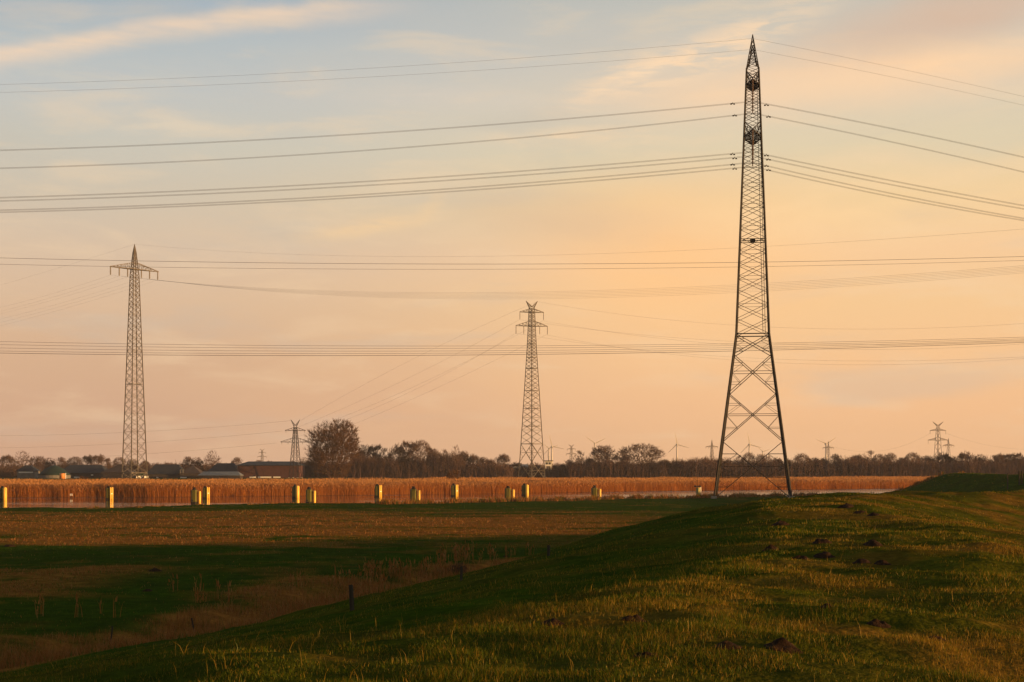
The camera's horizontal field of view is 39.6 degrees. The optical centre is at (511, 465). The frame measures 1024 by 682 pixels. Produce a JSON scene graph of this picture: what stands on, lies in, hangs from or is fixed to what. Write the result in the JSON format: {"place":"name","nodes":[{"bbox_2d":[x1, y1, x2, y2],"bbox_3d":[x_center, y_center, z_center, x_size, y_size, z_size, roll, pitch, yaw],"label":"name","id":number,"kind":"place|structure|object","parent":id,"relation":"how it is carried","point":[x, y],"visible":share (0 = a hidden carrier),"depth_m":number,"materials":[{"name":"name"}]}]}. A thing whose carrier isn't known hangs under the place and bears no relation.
{"place":"outdoors","nodes":[
{"label":"outdoors","id":0,"kind":"place"},
{"bbox_2d":[0,471,796,674],"bbox_3d":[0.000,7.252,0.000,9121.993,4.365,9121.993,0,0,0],"label":"meadow","id":1,"kind":"structure","parent":0,"point":[49,619],"depth_m":106.90,"materials":[{"name":"plant"}]},
{"bbox_2d":[0,454,14,469],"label":"bare tree","id":2,"kind":"object","parent":1,"relation":"on","point":[7,457],"visible":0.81,"depth_m":764.18,"materials":[{"name":"brown plant"}]},
{"bbox_2d":[8,451,33,467],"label":"bare tree","id":3,"kind":"object","parent":1,"relation":"on","point":[22,461],"visible":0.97,"depth_m":744.92,"materials":[{"name":"brown plant"}]},
{"bbox_2d":[16,465,40,477],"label":"farm house","id":4,"kind":"structure","parent":1,"relation":"on","point":[28,471],"depth_m":700.40,"materials":[{"name":"white paint"}]},
{"bbox_2d":[29,456,45,470],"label":"bare tree","id":5,"kind":"object","parent":1,"relation":"on","point":[39,463],"visible":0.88,"depth_m":769.15,"materials":[{"name":"brown plant"}]},
{"bbox_2d":[41,458,55,468],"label":"bare tree","id":6,"kind":"object","parent":1,"relation":"on","point":[48,463],"visible":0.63,"depth_m":778.74,"materials":[{"name":"brown plant"}]},
{"bbox_2d":[38,465,70,477],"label":"storage dome","id":7,"kind":"structure","parent":1,"relation":"on","point":[53,471],"depth_m":692.69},
{"bbox_2d":[56,457,67,468],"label":"bare tree","id":8,"kind":"object","parent":1,"relation":"on","point":[62,460],"visible":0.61,"depth_m":789.32,"materials":[{"name":"brown plant"}]},
{"bbox_2d":[65,456,83,466],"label":"bare tree","id":9,"kind":"object","parent":1,"relation":"on","point":[75,462],"visible":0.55,"depth_m":778.58,"materials":[{"name":"brown plant"}]},
{"bbox_2d":[64,465,107,477],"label":"barn","id":10,"kind":"structure","parent":1,"relation":"on","point":[86,471],"depth_m":714.36,"materials":[{"name":"grey brick"}]},
{"bbox_2d":[80,454,96,464],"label":"bare tree","id":11,"kind":"object","parent":1,"relation":"on","point":[89,459],"visible":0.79,"depth_m":768.98,"materials":[{"name":"brown plant"}]},
{"bbox_2d":[91,454,107,464],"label":"bare tree","id":12,"kind":"object","parent":1,"relation":"on","point":[99,458],"visible":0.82,"depth_m":763.81,"materials":[{"name":"brown plant"}]},
{"bbox_2d":[100,464,136,477],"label":"barn","id":13,"kind":"structure","parent":1,"relation":"on","point":[114,472],"depth_m":704.42,"materials":[{"name":"brown brick"}]},
{"bbox_2d":[126,458,138,470],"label":"bare tree","id":14,"kind":"object","parent":1,"relation":"on","point":[134,466],"visible":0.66,"depth_m":779.45,"materials":[{"name":"brown plant"}]},
{"bbox_2d":[110,244,158,479],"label":"lattice pylon","id":15,"kind":"object","parent":1,"relation":"on","point":[132,269],"visible":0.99,"depth_m":519.85,"materials":[{"name":"metal"}]},
{"bbox_2d":[2,229,1017,284],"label":"overhead wire","id":16,"kind":"object","parent":15,"relation":"attached to","point":[570,254],"visible":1,"depth_m":376.44,"materials":[{"name":"metal"}]},
{"bbox_2d":[5,273,1016,324],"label":"overhead wire","id":17,"kind":"object","parent":15,"relation":"attached to","point":[559,298],"visible":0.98,"depth_m":370.93,"materials":[{"name":"metal"}]},
{"bbox_2d":[1,268,1023,313],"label":"overhead wire","id":18,"kind":"object","parent":15,"relation":"attached to","point":[588,293],"visible":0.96,"depth_m":350.32,"materials":[{"name":"metal"}]},
{"bbox_2d":[7,267,1018,309],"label":"overhead wire","id":19,"kind":"object","parent":15,"relation":"attached to","point":[573,292],"visible":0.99,"depth_m":349.17,"materials":[{"name":"metal"}]},
{"bbox_2d":[31,266,1012,299],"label":"overhead wire","id":20,"kind":"object","parent":15,"relation":"attached to","point":[556,291],"visible":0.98,"depth_m":348.43,"materials":[{"name":"metal"}]},
{"bbox_2d":[30,270,1017,311],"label":"overhead wire","id":21,"kind":"object","parent":15,"relation":"attached to","point":[605,294],"visible":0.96,"depth_m":348.24,"materials":[{"name":"metal"}]},
{"bbox_2d":[31,271,1022,314],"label":"overhead wire","id":22,"kind":"object","parent":15,"relation":"attached to","point":[584,296],"visible":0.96,"depth_m":371.18,"materials":[{"name":"metal"}]},
{"bbox_2d":[147,464,182,477],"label":"barn","id":23,"kind":"structure","parent":1,"relation":"on","point":[164,471],"depth_m":705.99,"materials":[{"name":"grey brick"}]},
{"bbox_2d":[181,456,193,467],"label":"bare tree","id":24,"kind":"object","parent":1,"relation":"on","point":[189,459],"visible":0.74,"depth_m":769.01,"materials":[{"name":"brown plant"}]},
{"bbox_2d":[179,466,202,477],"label":"barn","id":25,"kind":"structure","parent":1,"relation":"on","point":[192,472],"depth_m":702.40,"materials":[{"name":"brown brick"}]},
{"bbox_2d":[204,450,221,469],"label":"bare tree","id":26,"kind":"object","parent":1,"relation":"on","point":[215,461],"visible":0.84,"depth_m":733.97,"materials":[{"name":"brown plant"}]},
{"bbox_2d":[198,472,243,478],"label":"shed","id":27,"kind":"structure","parent":1,"relation":"on","point":[231,475],"depth_m":690.40,"materials":[{"name":"grey metal"}]},
{"bbox_2d":[207,463,237,471],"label":"barn","id":28,"kind":"structure","parent":1,"relation":"on","point":[225,467],"depth_m":721.01,"materials":[{"name":"grey brick"}]},
{"bbox_2d":[237,461,305,477],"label":"barn","id":29,"kind":"structure","parent":1,"relation":"on","point":[264,469],"depth_m":714.40,"materials":[{"name":"grey tile"}]},
{"bbox_2d":[34,540,533,617],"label":"dead reed stalks","id":30,"kind":"object","parent":1,"relation":"on","point":[393,571],"visible":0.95,"depth_m":80.63,"materials":[{"name":"brown plant"}]},
{"bbox_2d":[281,420,308,477],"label":"lattice pylon","id":31,"kind":"object","parent":1,"relation":"on","point":[294,443],"visible":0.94,"depth_m":704.65,"materials":[{"name":"metal"}]},
{"bbox_2d":[303,418,365,479],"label":"bare tree","id":32,"kind":"object","parent":1,"relation":"on","point":[334,436],"visible":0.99,"depth_m":610.86,"materials":[{"name":"brown plant"}]},
{"bbox_2d":[358,444,371,458],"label":"bare tree","id":33,"kind":"object","parent":1,"relation":"on","point":[363,450],"visible":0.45,"depth_m":733.62,"materials":[{"name":"brown plant"}]},
{"bbox_2d":[368,444,385,461],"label":"bare tree","id":34,"kind":"object","parent":1,"relation":"on","point":[375,448],"visible":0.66,"depth_m":733.69,"materials":[{"name":"brown plant"}]},
{"bbox_2d":[387,442,405,477],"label":"bare tree","id":35,"kind":"object","parent":1,"relation":"on","point":[400,450],"visible":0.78,"depth_m":729.39,"materials":[{"name":"brown plant"}]},
{"bbox_2d":[399,440,416,461],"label":"bare tree","id":36,"kind":"object","parent":1,"relation":"on","point":[409,452],"visible":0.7,"depth_m":734.53,"materials":[{"name":"brown plant"}]},
{"bbox_2d":[410,439,435,476],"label":"bare tree","id":37,"kind":"object","parent":1,"relation":"on","point":[418,445],"visible":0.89,"depth_m":723.40,"materials":[{"name":"brown plant"}]},
{"bbox_2d":[427,448,440,465],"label":"bare tree","id":38,"kind":"object","parent":1,"relation":"on","point":[434,451],"visible":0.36,"depth_m":733.78,"materials":[{"name":"brown plant"}]},
{"bbox_2d":[445,468,460,479],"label":"bush","id":39,"kind":"object","parent":1,"relation":"on","point":[450,475],"visible":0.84,"depth_m":447.61,"materials":[{"name":"brown plant"}]},
{"bbox_2d":[447,445,462,466],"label":"bare tree","id":40,"kind":"object","parent":1,"relation":"on","point":[453,456],"visible":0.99,"depth_m":719.45,"materials":[{"name":"brown plant"}]},
{"bbox_2d":[457,451,471,468],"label":"bare tree","id":41,"kind":"object","parent":1,"relation":"on","point":[463,454],"visible":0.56,"depth_m":733.81,"materials":[{"name":"brown plant"}]},
{"bbox_2d":[0,475,935,496],"bbox_3d":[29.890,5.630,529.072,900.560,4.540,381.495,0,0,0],"label":"reed bed","id":42,"kind":"object","parent":1,"relation":"on","point":[129,487],"visible":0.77,"depth_m":399.48,"materials":[{"name":"brown plant"}]},
{"bbox_2d":[467,454,479,467],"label":"bare tree","id":43,"kind":"object","parent":1,"relation":"on","point":[473,459],"visible":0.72,"depth_m":733.24,"materials":[{"name":"brown plant"}]},
{"bbox_2d":[0,460,984,472],"bbox_3d":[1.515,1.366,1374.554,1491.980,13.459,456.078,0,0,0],"label":"distant wood","id":44,"kind":"object","parent":1,"relation":"on","point":[151,466],"visible":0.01,"depth_m":1177.23,"materials":[{"name":"plant"}]},
{"bbox_2d":[5,471,987,508],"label":"bank tussocks","id":45,"kind":"object","parent":1,"relation":"on","point":[539,498],"visible":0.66,"depth_m":254.79,"materials":[{"name":"green plant"}]},
{"bbox_2d":[493,454,510,465],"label":"bare tree","id":46,"kind":"object","parent":1,"relation":"on","point":[503,457],"visible":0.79,"depth_m":758.89,"materials":[{"name":"brown plant"}]},
{"bbox_2d":[0,449,1023,477],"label":"undergrowth","id":47,"kind":"object","parent":1,"relation":"on","point":[384,468],"visible":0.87,"depth_m":719.80,"materials":[{"name":"plant"}]},
{"bbox_2d":[516,301,547,478],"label":"lattice pylon","id":48,"kind":"object","parent":1,"relation":"on","point":[531,312],"visible":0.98,"depth_m":639.82,"materials":[{"name":"metal"}]},
{"bbox_2d":[297,322,991,427],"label":"overhead wire","id":49,"kind":"object","parent":48,"relation":"attached to","point":[673,337],"visible":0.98,"depth_m":600.18,"materials":[{"name":"metal"}]},
{"bbox_2d":[291,333,1012,438],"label":"overhead wire","id":50,"kind":"object","parent":48,"relation":"attached to","point":[658,351],"visible":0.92,"depth_m":609.79,"materials":[{"name":"metal"}]},
{"bbox_2d":[311,321,1014,428],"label":"overhead wire","id":51,"kind":"object","parent":48,"relation":"attached to","point":[727,344],"visible":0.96,"depth_m":578.77,"materials":[{"name":"metal"}]},
{"bbox_2d":[302,303,1023,419],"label":"overhead wire","id":52,"kind":"object","parent":48,"relation":"attached to","point":[676,320],"visible":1,"depth_m":606.86,"materials":[{"name":"metal"}]},
{"bbox_2d":[573,450,585,477],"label":"bare tree","id":53,"kind":"object","parent":1,"relation":"on","point":[579,452],"visible":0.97,"depth_m":724.70,"materials":[{"name":"brown plant"}]},
{"bbox_2d":[587,445,619,465],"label":"bare tree","id":54,"kind":"object","parent":1,"relation":"on","point":[601,451],"visible":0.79,"depth_m":727.30,"materials":[{"name":"brown plant"}]},
{"bbox_2d":[618,442,664,470],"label":"bare tree","id":55,"kind":"object","parent":1,"relation":"on","point":[657,452],"visible":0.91,"depth_m":724.89,"materials":[{"name":"brown plant"}]},
{"bbox_2d":[740,451,755,462],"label":"bare tree","id":56,"kind":"object","parent":1,"relation":"on","point":[749,455],"visible":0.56,"depth_m":759.06,"materials":[{"name":"brown plant"}]},
{"bbox_2d":[711,34,794,498],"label":"lattice pylon","id":57,"kind":"object","parent":1,"relation":"on","point":[752,85],"visible":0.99,"depth_m":270.83,"materials":[{"name":"metal"}]},
{"bbox_2d":[0,49,1020,104],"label":"overhead wire","id":58,"kind":"object","parent":57,"relation":"attached to","point":[507,68],"visible":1,"depth_m":276.64,"materials":[{"name":"metal"}]},
{"bbox_2d":[0,162,1022,218],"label":"overhead wire","id":59,"kind":"object","parent":57,"relation":"attached to","point":[511,184],"visible":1,"depth_m":275.79,"materials":[{"name":"metal"}]},
{"bbox_2d":[0,155,1023,208],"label":"overhead wire","id":60,"kind":"object","parent":57,"relation":"attached to","point":[513,175],"visible":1,"depth_m":270.19,"materials":[{"name":"metal"}]},
{"bbox_2d":[2,166,1021,220],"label":"overhead wire","id":61,"kind":"object","parent":57,"relation":"attached to","point":[511,187],"visible":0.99,"depth_m":279.39,"materials":[{"name":"metal"}]},
{"bbox_2d":[0,38,1023,96],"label":"overhead wire","id":62,"kind":"object","parent":57,"relation":"attached to","point":[514,58],"visible":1,"depth_m":269.35,"materials":[{"name":"metal"}]},
{"bbox_2d":[1,113,1023,172],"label":"overhead wire","id":63,"kind":"object","parent":57,"relation":"attached to","point":[516,138],"visible":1,"depth_m":277.49,"materials":[{"name":"metal"}]},
{"bbox_2d":[4,101,1023,157],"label":"overhead wire","id":64,"kind":"object","parent":57,"relation":"attached to","point":[514,123],"visible":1,"depth_m":268.49,"materials":[{"name":"metal"}]},
{"bbox_2d":[16,151,1021,205],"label":"overhead wire","id":65,"kind":"object","parent":57,"relation":"attached to","point":[520,171],"visible":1,"depth_m":266.59,"materials":[{"name":"metal"}]},
{"bbox_2d":[793,453,812,464],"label":"bare tree","id":66,"kind":"object","parent":1,"relation":"on","point":[804,456],"visible":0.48,"depth_m":733.61,"materials":[{"name":"brown plant"}]},
{"bbox_2d":[828,453,843,466],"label":"bare tree","id":67,"kind":"object","parent":1,"relation":"on","point":[837,458],"visible":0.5,"depth_m":738.94,"materials":[{"name":"brown plant"}]},
{"bbox_2d":[883,453,896,466],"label":"bare tree","id":68,"kind":"object","parent":1,"relation":"on","point":[891,456],"visible":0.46,"depth_m":738.27,"materials":[{"name":"brown plant"}]},
{"bbox_2d":[903,453,921,463],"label":"bare tree","id":69,"kind":"object","parent":1,"relation":"on","point":[906,457],"visible":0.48,"depth_m":739.60,"materials":[{"name":"brown plant"}]},
{"bbox_2d":[929,422,947,460],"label":"lattice pylon","id":70,"kind":"object","parent":1,"relation":"on","point":[939,429],"visible":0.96,"depth_m":1349.82,"materials":[{"name":"metal"}]},
{"bbox_2d":[930,451,951,468],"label":"bare tree","id":71,"kind":"object","parent":1,"relation":"on","point":[940,456],"visible":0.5,"depth_m":739.11,"materials":[{"name":"brown plant"}]},
{"bbox_2d":[956,450,977,468],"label":"bare tree","id":72,"kind":"object","parent":1,"relation":"on","point":[961,456],"visible":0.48,"depth_m":734.43,"materials":[{"name":"brown plant"}]},
{"bbox_2d":[993,453,1004,469],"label":"bare tree","id":73,"kind":"object","parent":1,"relation":"on","point":[999,457],"visible":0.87,"depth_m":729.83,"materials":[{"name":"brown plant"}]},
{"bbox_2d":[1008,452,1021,464],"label":"bare tree","id":74,"kind":"object","parent":1,"relation":"on","point":[1018,455],"visible":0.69,"depth_m":734.06,"materials":[{"name":"brown plant"}]},
{"bbox_2d":[0,488,898,507],"bbox_3d":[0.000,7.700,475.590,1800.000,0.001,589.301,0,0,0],"label":"river","id":75,"kind":"structure","parent":0,"point":[74,502],"depth_m":333.60,"materials":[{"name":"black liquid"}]},
{"bbox_2d":[0,486,6,499],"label":"mooring post","id":76,"kind":"object","parent":75,"relation":"in","point":[3,492],"visible":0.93,"depth_m":318.69,"materials":[{"name":"green paint"}]},
{"bbox_2d":[106,486,112,499],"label":"mooring post","id":77,"kind":"object","parent":75,"relation":"in","point":[108,493],"visible":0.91,"depth_m":323.56,"materials":[{"name":"green paint"}]},
{"bbox_2d":[191,487,200,503],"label":"mooring post","id":78,"kind":"object","parent":75,"relation":"in","point":[195,496],"visible":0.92,"depth_m":288.72,"materials":[{"name":"green paint"}]},
{"bbox_2d":[203,486,209,497],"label":"mooring post","id":79,"kind":"object","parent":75,"relation":"in","point":[206,492],"visible":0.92,"depth_m":333.72,"materials":[{"name":"metal"}]},
{"bbox_2d":[291,484,298,497],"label":"mooring post","id":80,"kind":"object","parent":75,"relation":"in","point":[295,491],"visible":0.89,"depth_m":338.97,"materials":[{"name":"metal"}]},
{"bbox_2d":[305,487,315,502],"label":"mooring post","id":81,"kind":"object","parent":75,"relation":"in","point":[309,492],"visible":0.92,"depth_m":288.67,"materials":[{"name":"metal"}]},
{"bbox_2d":[374,484,381,496],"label":"mooring post","id":82,"kind":"object","parent":75,"relation":"in","point":[378,490],"visible":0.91,"depth_m":350.16,"materials":[{"name":"metal"}]},
{"bbox_2d":[410,486,419,501],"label":"mooring post","id":83,"kind":"object","parent":75,"relation":"in","point":[413,491],"visible":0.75,"depth_m":292.60,"materials":[{"name":"metal"}]},
{"bbox_2d":[451,483,457,495],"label":"mooring post","id":84,"kind":"object","parent":75,"relation":"in","point":[454,489],"visible":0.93,"depth_m":355.94,"materials":[{"name":"yellow"}]},
{"bbox_2d":[505,486,514,499],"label":"mooring post","id":85,"kind":"object","parent":75,"relation":"in","point":[508,491],"visible":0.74,"depth_m":300.87,"materials":[{"name":"metal"}]},
{"bbox_2d":[521,483,528,495],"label":"mooring post","id":86,"kind":"object","parent":75,"relation":"in","point":[525,489],"visible":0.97,"depth_m":361.89,"materials":[{"name":"metal"}]},
{"bbox_2d":[591,485,600,497],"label":"mooring post","id":87,"kind":"object","parent":75,"relation":"in","point":[594,489],"visible":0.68,"depth_m":305.19,"materials":[{"name":"metal"}]},
{"bbox_2d":[0,339,1002,347],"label":"overhead wire","id":88,"kind":"object","parent":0,"point":[565,347],"visible":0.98,"depth_m":422.99,"materials":[{"name":"metal"}]},
{"bbox_2d":[0,337,1016,345],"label":"overhead wire","id":89,"kind":"object","parent":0,"point":[549,345],"visible":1,"depth_m":421.99,"materials":[{"name":"metal"}]},
{"bbox_2d":[0,473,1023,681],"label":"dike","id":90,"kind":"structure","parent":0,"point":[896,620],"depth_m":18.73,"materials":[{"name":"plant"}]},
{"bbox_2d":[349,584,353,610],"bbox_3d":[-3.838,3.308,34.129,0.161,0.913,0.117,0,0,0],"label":"fence post","id":91,"kind":"object","parent":90,"relation":"on","point":[351,598],"visible":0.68,"depth_m":34.09,"materials":[{"name":"brown wood"}]},
{"bbox_2d":[540,618,563,625],"bbox_3d":[0.395,1.627,14.563,0.244,0.131,0.239,0,0,42],"label":"molehill","id":92,"kind":"object","parent":90,"relation":"on","point":[554,621],"visible":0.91,"depth_m":14.51,"materials":[{"name":"soil"}]},
{"bbox_2d":[622,614,646,621],"bbox_3d":[1.264,1.608,14.723,0.296,0.141,0.214,0,0,0],"label":"molehill","id":93,"kind":"object","parent":90,"relation":"on","point":[629,618],"visible":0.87,"depth_m":14.67,"materials":[{"name":"soil"}]},
{"bbox_2d":[631,651,657,657],"bbox_3d":[1.121,1.621,11.998,0.268,0.113,0.185,0,0,0],"label":"molehill","id":94,"kind":"object","parent":90,"relation":"on","point":[645,654],"visible":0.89,"depth_m":11.96,"materials":[{"name":"soil"}]},
{"bbox_2d":[714,640,741,648],"bbox_3d":[1.897,1.595,12.471,0.279,0.129,0.228,0,0,0],"label":"molehill","id":95,"kind":"object","parent":90,"relation":"on","point":[728,643],"visible":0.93,"depth_m":12.42,"materials":[{"name":"soil"}]},
{"bbox_2d":[764,637,802,653],"bbox_3d":[2.383,1.607,12.528,0.362,0.189,0.356,0,0,0],"label":"molehill","id":96,"kind":"object","parent":90,"relation":"on","point":[778,644],"visible":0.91,"depth_m":12.45,"materials":[{"name":"soil"}]},
{"bbox_2d":[812,538,831,543],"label":"molehill","id":97,"kind":"object","parent":90,"relation":"on","point":[817,541],"visible":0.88,"depth_m":28.88,"materials":[{"name":"soil"}]},
{"bbox_2d":[813,551,834,558],"bbox_3d":[5.588,1.623,25.434,0.432,0.182,0.392,0,0,0],"label":"molehill","id":98,"kind":"object","parent":90,"relation":"on","point":[824,555],"visible":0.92,"depth_m":25.35,"materials":[{"name":"soil"}]},
{"bbox_2d":[863,539,882,545],"bbox_3d":[7.099,1.544,27.950,0.402,0.196,0.457,0,0,0],"label":"molehill","id":99,"kind":"object","parent":90,"relation":"on","point":[872,542],"visible":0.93,"depth_m":27.85,"materials":[{"name":"soil"}]},
{"bbox_2d":[867,619,890,627],"bbox_3d":[3.781,1.652,14.655,0.257,0.149,0.233,0,0,-38],"label":"molehill","id":100,"kind":"object","parent":90,"relation":"on","point":[878,623],"visible":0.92,"depth_m":14.61,"materials":[{"name":"soil"}]},
{"bbox_2d":[0,0,1023,465],"label":"sky","id":101,"kind":"structure","parent":0,"point":[864,401],"materials":[{"name":"orange"}]},
{"bbox_2d":[7,260,1023,268],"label":"overhead wire","id":102,"kind":"object","parent":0,"point":[595,268],"visible":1,"depth_m":420.99,"materials":[{"name":"metal"}]},
{"bbox_2d":[27,340,1012,350],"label":"overhead wire","id":103,"kind":"object","parent":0,"point":[534,350],"visible":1,"depth_m":423.99,"materials":[{"name":"metal"}]},
{"bbox_2d":[19,342,1023,355],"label":"overhead wire","id":104,"kind":"object","parent":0,"point":[500,354],"visible":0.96,"depth_m":425.97,"materials":[{"name":"metal"}]},
{"bbox_2d":[19,256,1023,263],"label":"overhead wire","id":105,"kind":"object","parent":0,"point":[606,263],"visible":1,"depth_m":419.98,"materials":[{"name":"metal"}]},
{"bbox_2d":[26,341,1021,353],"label":"overhead wire","id":106,"kind":"object","parent":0,"point":[514,352],"visible":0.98,"depth_m":424.98,"materials":[{"name":"metal"}]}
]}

